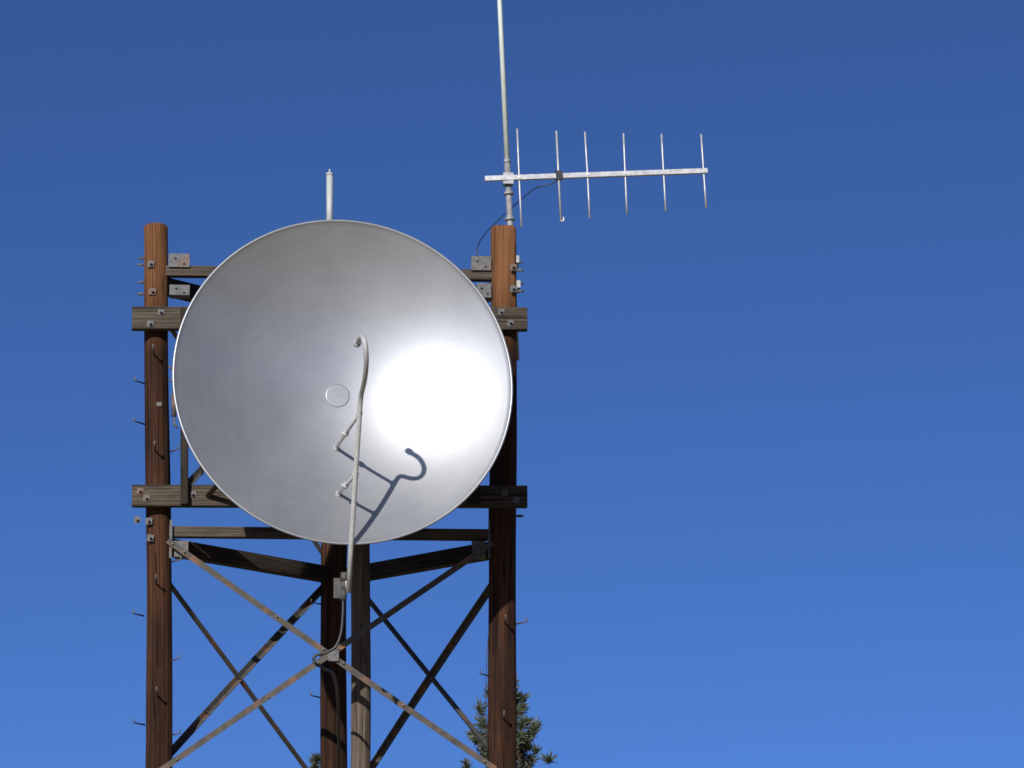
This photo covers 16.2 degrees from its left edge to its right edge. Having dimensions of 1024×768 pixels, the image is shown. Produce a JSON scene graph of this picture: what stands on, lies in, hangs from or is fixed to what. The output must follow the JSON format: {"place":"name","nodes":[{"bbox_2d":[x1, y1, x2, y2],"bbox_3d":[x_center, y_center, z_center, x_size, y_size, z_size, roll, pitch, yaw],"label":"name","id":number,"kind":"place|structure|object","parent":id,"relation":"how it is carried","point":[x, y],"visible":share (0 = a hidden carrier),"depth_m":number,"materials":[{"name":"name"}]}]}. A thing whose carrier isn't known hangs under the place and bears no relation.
{"place":"outdoors","nodes":[
{"label":"outdoors","id":0,"kind":"place"},
{"bbox_2d":[0,0,1023,767],"label":"sky","id":1,"kind":"structure","parent":0,"point":[770,435],"materials":[{"name":"blue"}]},
{"label":"ground","id":2,"kind":"structure","parent":0,"visible":0},
{"bbox_2d":[144,223,172,767],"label":"pole","id":3,"kind":"object","parent":2,"relation":"on","point":[159,666],"visible":0.99,"depth_m":33.55,"materials":[{"name":"brown wood"}]},
{"bbox_2d":[168,278,199,301],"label":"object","id":4,"kind":"object","parent":3,"relation":"attached to","point":[194,288],"visible":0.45,"depth_m":34.42,"materials":[{"name":"brown wood"}]},
{"bbox_2d":[172,584,307,767],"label":"brace","id":5,"kind":"object","parent":3,"relation":"attached to","point":[219,651],"visible":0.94,"depth_m":34.34,"materials":[{"name":"grey metal"}]},
{"bbox_2d":[170,331,320,553],"bbox_3d":[-2.638,0.423,34.929,0.061,0.064,3.293,-11,-57,37],"label":"brace","id":6,"kind":"object","parent":3,"relation":"attached to","point":[316,544],"visible":0.17,"depth_m":35.54,"materials":[{"name":"grey metal"}]},
{"bbox_2d":[172,585,320,756],"bbox_3d":[-2.591,2.793,34.387,0.059,0.068,3.202,-10,24,36],"label":"brace","id":7,"kind":"object","parent":3,"relation":"attached to","point":[232,684],"visible":0.91,"depth_m":34.44,"materials":[{"name":"grey metal"}]},
{"bbox_2d":[172,538,331,582],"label":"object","id":8,"kind":"object","parent":3,"relation":"attached to","point":[238,559],"visible":0.91,"depth_m":34.60,"materials":[{"name":"brown wood"}]},
{"bbox_2d":[159,541,494,767],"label":"brace","id":9,"kind":"object","parent":3,"relation":"attached to","point":[323,658],"visible":0.98,"depth_m":33.29,"materials":[{"name":"grey metal"}]},
{"bbox_2d":[169,526,487,540],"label":"beam","id":10,"kind":"structure","parent":3,"relation":"attached to","point":[215,532],"depth_m":33.63,"materials":[{"name":"brown wood"}]},
{"bbox_2d":[166,265,491,281],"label":"beam","id":11,"kind":"structure","parent":3,"relation":"attached to","point":[207,271],"depth_m":34.17,"materials":[{"name":"brown wood"}]},
{"bbox_2d":[132,253,527,767],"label":"hardware","id":12,"kind":"object","parent":3,"relation":"attached to","point":[480,263],"visible":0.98,"depth_m":33.87,"materials":[{"name":"grey metal"}]},
{"bbox_2d":[320,543,346,767],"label":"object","id":13,"kind":"object","parent":2,"relation":"on","point":[334,556],"visible":0.3,"depth_m":35.22,"materials":[{"name":"brown wood"}]},
{"bbox_2d":[326,169,332,219],"bbox_3d":[-1.840,-1.808,36.288,0.078,0.738,0.074,1,-13,-3],"label":"stub antenna","id":14,"kind":"object","parent":13,"relation":"on","point":[329,195],"visible":0.86,"depth_m":36.28,"materials":[{"name":"white plastic"}]},
{"bbox_2d":[351,544,370,767],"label":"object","id":15,"kind":"object","parent":2,"relation":"on","point":[360,691],"visible":0.34,"depth_m":33.87,"materials":[{"name":"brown wood"}]},
{"bbox_2d":[488,225,516,767],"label":"pole","id":16,"kind":"object","parent":2,"relation":"on","point":[502,736],"visible":0.81,"depth_m":33.60,"materials":[{"name":"brown wood"}]},
{"bbox_2d":[132,485,527,507],"bbox_3d":[-1.698,1.051,33.606,3.684,0.201,0.100,0,-13,-3],"label":"cross arm","id":17,"kind":"object","parent":16,"relation":"attached to","point":[164,496],"visible":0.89,"depth_m":33.50},
{"bbox_2d":[206,484,471,497],"bbox_3d":[-1.562,0.236,33.421,2.515,1.996,1.116,2,-19,-10],"label":"dish mounting strut","id":18,"kind":"object","parent":17,"relation":"attached to","point":[211,491],"visible":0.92,"depth_m":33.40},
{"bbox_2d":[172,220,512,544],"bbox_3d":[-1.561,0.039,32.786,3.108,3.108,0.500,2,-19,-10],"label":"satellite dish","id":19,"kind":"object","parent":18,"relation":"attached to","point":[274,325],"visible":0.95,"depth_m":32.85,"materials":[{"name":"grey metal"}]},
{"bbox_2d":[326,384,349,406],"bbox_3d":[-1.596,0.104,32.974,0.224,0.224,0.010,2,-19,-10],"label":"dish center cap","id":20,"kind":"object","parent":19,"relation":"attached to","point":[337,395],"visible":1,"depth_m":32.98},
{"bbox_2d":[333,334,368,592],"bbox_3d":[-1.407,0.734,31.842,0.130,1.991,1.686,2,-19,-10],"label":"dish feed arm","id":21,"kind":"object","parent":19,"relation":"attached to","point":[357,419],"visible":1,"depth_m":31.92},
{"bbox_2d":[333,572,346,599],"bbox_3d":[-1.528,1.815,32.140,0.129,0.248,0.164,1,-13,-3],"label":"junction box","id":22,"kind":"object","parent":21,"relation":"attached to","point":[340,593],"visible":1,"depth_m":32.10,"materials":[{"name":"grey metal"}]},
{"bbox_2d":[312,600,344,767],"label":"cable","id":23,"kind":"object","parent":22,"relation":"attached to","point":[315,663],"visible":1,"depth_m":32.19,"materials":[{"name":"grey rubber"}]},
{"bbox_2d":[472,485,479,505],"bbox_3d":[-0.338,0.208,33.769,0.070,1.884,0.090,1,-13,-3],"label":"frame upright","id":24,"kind":"object","parent":17,"relation":"attached to","point":[476,497],"visible":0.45,"depth_m":33.53,"materials":[{"name":"brown wood"}]},
{"bbox_2d":[132,306,527,331],"bbox_3d":[-1.717,-0.612,33.989,3.726,0.217,0.100,0,-13,-3],"label":"cross arm","id":25,"kind":"object","parent":16,"relation":"attached to","point":[169,320],"visible":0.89,"depth_m":33.87},
{"bbox_2d":[180,308,187,505],"bbox_3d":[-3.060,0.207,33.627,0.070,1.876,0.090,0,-13,-3],"label":"vertical strut","id":26,"kind":"object","parent":25,"relation":"attached to","point":[183,472],"visible":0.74,"depth_m":33.45,"materials":[{"name":"brown wood"}]},
{"bbox_2d":[188,466,204,484],"bbox_3d":[-2.628,0.427,34.931,0.060,0.056,3.327,-10,26,37],"label":"brace","id":27,"kind":"object","parent":26,"relation":"attached to","point":[196,475],"visible":0.21,"depth_m":34.33,"materials":[{"name":"grey metal"}]},
{"bbox_2d":[166,538,496,767],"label":"brace","id":28,"kind":"object","parent":16,"relation":"attached to","point":[319,647],"visible":0.99,"depth_m":33.31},
{"bbox_2d":[345,542,488,580],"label":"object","id":29,"kind":"object","parent":16,"relation":"attached to","point":[423,562],"visible":0.65,"depth_m":34.59,"materials":[{"name":"brown wood"}]},
{"bbox_2d":[370,598,487,749],"bbox_3d":[-0.783,2.817,34.471,0.062,0.057,3.134,11,25,-39],"label":"brace","id":30,"kind":"object","parent":16,"relation":"attached to","point":[435,682],"visible":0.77,"depth_m":34.45,"materials":[{"name":"grey metal"}]},
{"bbox_2d":[370,583,488,767],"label":"brace","id":31,"kind":"object","parent":16,"relation":"attached to","point":[433,671],"visible":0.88,"depth_m":34.47,"materials":[{"name":"grey metal"}]},
{"bbox_2d":[485,624,489,767],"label":"earth wire","id":32,"kind":"object","parent":16,"relation":"attached to","point":[485,692],"visible":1,"depth_m":33.32,"materials":[{"name":"metal"}]},
{"bbox_2d":[503,158,519,360],"bbox_3d":[-0.011,-1.217,34.499,0.172,1.996,0.238,1,-13,-3],"label":"antenna mast","id":33,"kind":"object","parent":16,"relation":"attached to","point":[508,194],"visible":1,"depth_m":34.67,"materials":[{"name":"grey metal"}]},
{"bbox_2d":[484,128,707,226],"bbox_3d":[0.818,-1.977,34.807,2.183,1.009,0.071,2,-13,-8],"label":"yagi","id":34,"kind":"object","parent":16,"relation":"attached to","point":[624,174],"visible":1,"depth_m":34.81,"materials":[{"name":"metal"}]},
{"bbox_2d":[497,0,509,158],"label":"whip antenna","id":35,"kind":"object","parent":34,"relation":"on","point":[503,85],"visible":1,"depth_m":34.95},
{"bbox_2d":[476,170,562,255],"bbox_3d":[0.066,-1.617,34.617,0.843,0.920,0.411,1,-13,-3],"label":"antenna cable","id":36,"kind":"object","parent":34,"relation":"attached to","point":[558,175],"visible":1,"depth_m":34.72,"materials":[{"name":"black rubber"}]},
{"bbox_2d":[478,706,534,767],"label":"pine","id":37,"kind":"object","parent":2,"relation":"on","point":[518,752],"visible":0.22,"depth_m":75.51,"materials":[{"name":"green plant"}]},
{"bbox_2d":[460,674,556,767],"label":"pine needles","id":38,"kind":"object","parent":37,"relation":"attached to","point":[531,732],"visible":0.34,"depth_m":75.31,"materials":[{"name":"green plant"}]},
{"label":"pine wood","id":39,"kind":"object","parent":2,"relation":"on","visible":0},
{"bbox_2d":[307,751,319,767],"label":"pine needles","id":40,"kind":"object","parent":39,"relation":"on","point":[314,760],"visible":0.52,"depth_m":88.31,"materials":[{"name":"green plant"}]}
]}

